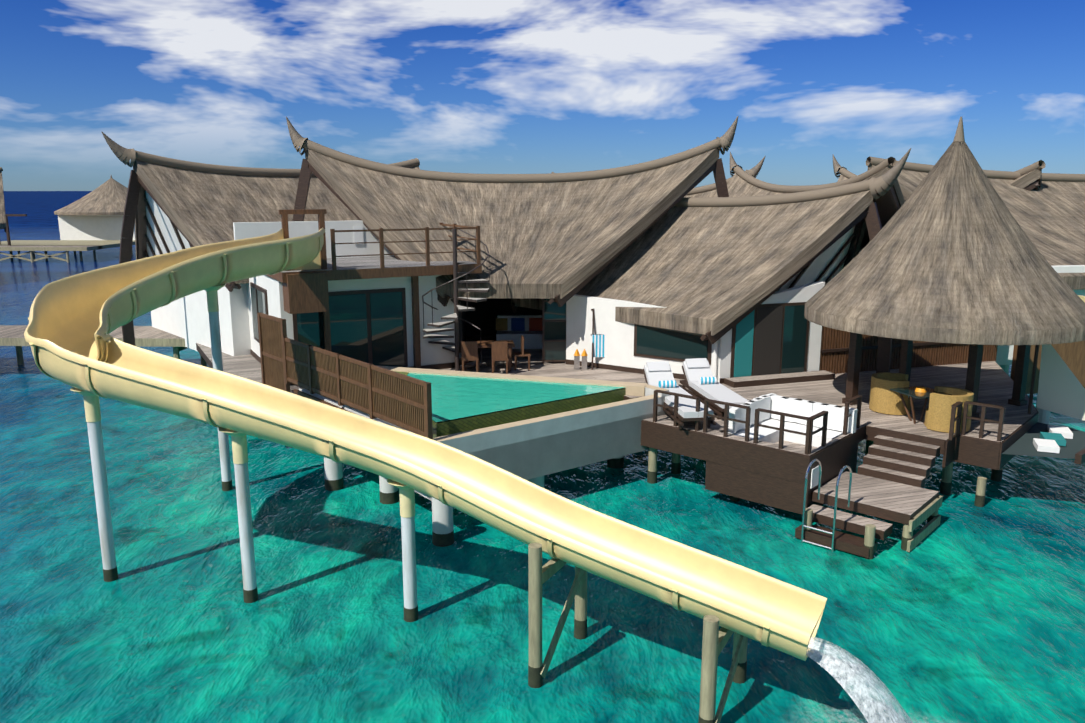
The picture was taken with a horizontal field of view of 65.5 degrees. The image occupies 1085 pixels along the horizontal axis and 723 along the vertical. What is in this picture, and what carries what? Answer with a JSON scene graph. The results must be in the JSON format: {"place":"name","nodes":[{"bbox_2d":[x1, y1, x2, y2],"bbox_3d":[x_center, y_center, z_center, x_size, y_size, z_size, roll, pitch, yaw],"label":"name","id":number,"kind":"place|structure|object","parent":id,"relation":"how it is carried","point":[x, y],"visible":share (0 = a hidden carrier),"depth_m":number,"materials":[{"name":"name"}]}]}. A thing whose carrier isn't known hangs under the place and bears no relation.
{"place":"outdoors","nodes":[
{"label":"outdoors","id":0,"kind":"place"},
{"bbox_2d":[146,256,250,355],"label":"wall","id":1,"kind":"structure","parent":0,"point":[186,318],"depth_m":28.04,"materials":[{"name":"white paint"}]},
{"bbox_2d":[102,132,419,345],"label":"roof","id":2,"kind":"structure","parent":1,"relation":"on","point":[172,205],"depth_m":28.40,"materials":[{"name":"brown plant"}]},
{"bbox_2d":[257,312,432,439],"bbox_3d":[-4.695,0.644,19.048,0.230,2.650,8.067,-9,15,-39],"label":"pool fence","id":3,"kind":"object","parent":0,"point":[374,392],"visible":0.62,"depth_m":18.56,"materials":[{"name":"brown wood"}]},
{"bbox_2d":[0,191,1084,722],"bbox_3d":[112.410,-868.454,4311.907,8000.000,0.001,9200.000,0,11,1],"label":"water","id":4,"kind":"structure","parent":0,"point":[966,611],"depth_m":14.12,"materials":[{"name":"teal liquid"}]},
{"bbox_2d":[0,214,135,259],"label":"villa","id":5,"kind":"object","parent":4,"relation":"in","point":[104,231],"visible":0.48,"depth_m":89.00,"materials":[{"name":"white paint"}]},
{"bbox_2d":[54,175,127,214],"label":"roof","id":6,"kind":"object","parent":5,"relation":"on","point":[107,197],"visible":0.65,"depth_m":89.11,"materials":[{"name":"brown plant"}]},
{"bbox_2d":[0,245,206,365],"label":"jetties","id":7,"kind":"object","parent":4,"relation":"on","point":[145,336],"visible":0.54,"depth_m":31.63,"materials":[{"name":"wood"}]},
{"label":"villa","id":8,"kind":"object","parent":7,"relation":"on","visible":0},
{"bbox_2d":[0,167,6,231],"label":"roof","id":9,"kind":"structure","parent":8,"relation":"on","point":[2,216],"depth_m":62.66,"materials":[{"name":"brown plant"}]},
{"bbox_2d":[70,284,747,722],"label":"slide support posts","id":10,"kind":"object","parent":4,"relation":"in","point":[714,638],"visible":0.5,"depth_m":13.03,"materials":[{"name":"white metal"}]},
{"bbox_2d":[24,228,826,660],"bbox_3d":[-4.020,0.466,14.226,7.435,4.677,16.414,-9,14,-36],"label":"water slide","id":11,"kind":"object","parent":10,"relation":"on","point":[76,320],"visible":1,"depth_m":12.93,"materials":[{"name":"yellow plastic"}]},
{"bbox_2d":[324,365,668,546],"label":"pool","id":12,"kind":"structure","parent":4,"relation":"in","point":[534,429],"depth_m":18.48,"materials":[{"name":"concrete"}]},
{"bbox_2d":[290,361,1038,501],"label":"decks","id":13,"kind":"object","parent":4,"relation":"in","point":[969,447],"visible":0.46,"depth_m":19.08,"materials":[{"name":"brown wood"}]},
{"bbox_2d":[196,209,481,393],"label":"villa wing","id":14,"kind":"structure","parent":13,"relation":"on","point":[356,289],"depth_m":23.61,"materials":[{"name":"white paint"}]},
{"bbox_2d":[286,116,737,306],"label":"roof","id":15,"kind":"structure","parent":14,"relation":"on","point":[561,239],"depth_m":26.55,"materials":[{"name":"brown plant"}]},
{"bbox_2d":[422,229,489,370],"bbox_3d":[-2.427,-1.650,23.691,1.932,4.100,1.936,0,11,1],"label":"spiral stair","id":16,"kind":"object","parent":13,"relation":"on","point":[455,329],"visible":0.9,"depth_m":23.60,"materials":[{"name":"grey metal"}]},
{"bbox_2d":[458,281,997,387],"bbox_3d":[5.494,-1.583,26.625,17.049,3.400,9.178,0,11,1],"label":"villa","id":17,"kind":"object","parent":13,"relation":"on","point":[777,337],"visible":0.46,"depth_m":24.07,"materials":[{"name":"white paint"}]},
{"bbox_2d":[511,148,910,372],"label":"roof","id":18,"kind":"structure","parent":17,"relation":"on","point":[713,270],"depth_m":24.06,"materials":[{"name":"brown plant"}]},
{"bbox_2d":[574,309,1084,559],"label":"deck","id":19,"kind":"structure","parent":13,"relation":"on","point":[887,481],"depth_m":18.05,"materials":[{"name":"brown wood"}]},
{"bbox_2d":[842,332,1030,419],"bbox_3d":[9.623,-0.478,20.430,3.963,3.100,2.350,7,13,29],"label":"gazebo frame","id":20,"kind":"object","parent":13,"relation":"on","point":[974,370],"visible":0.25,"depth_m":20.48,"materials":[{"name":"brown wood"}]},
{"bbox_2d":[804,117,1084,344],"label":"conical thatched roof","id":21,"kind":"structure","parent":20,"relation":"on","point":[949,253],"depth_m":18.36,"materials":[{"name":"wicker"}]},
{"bbox_2d":[779,636,960,722],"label":"water stream","id":22,"kind":"structure","parent":4,"relation":"in","point":[859,682],"depth_m":10.09,"materials":[{"name":"white liquid"}]},
{"bbox_2d":[859,251,1084,423],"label":"villa walls","id":23,"kind":"structure","parent":4,"relation":"in","point":[1072,355],"depth_m":23.56,"materials":[{"name":"paint"}]},
{"bbox_2d":[552,156,764,196],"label":"roof","id":24,"kind":"structure","parent":23,"relation":"on","point":[709,190],"depth_m":38.26,"materials":[{"name":"brown plant"}]},
{"bbox_2d":[727,152,904,247],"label":"roof","id":25,"kind":"structure","parent":23,"relation":"on","point":[889,203],"depth_m":31.55,"materials":[{"name":"brown plant"}]},
{"bbox_2d":[833,155,1045,250],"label":"roof","id":26,"kind":"structure","parent":23,"relation":"on","point":[1029,178],"depth_m":30.35,"materials":[{"name":"brown plant"}]},
{"bbox_2d":[866,156,1084,289],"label":"roof","id":27,"kind":"structure","parent":23,"relation":"on","point":[1049,215],"depth_m":29.48,"materials":[{"name":"brown plant"}]},
{"bbox_2d":[0,0,1084,190],"label":"sky","id":28,"kind":"structure","parent":0,"point":[454,86],"materials":[{"name":"blue"}]}
]}

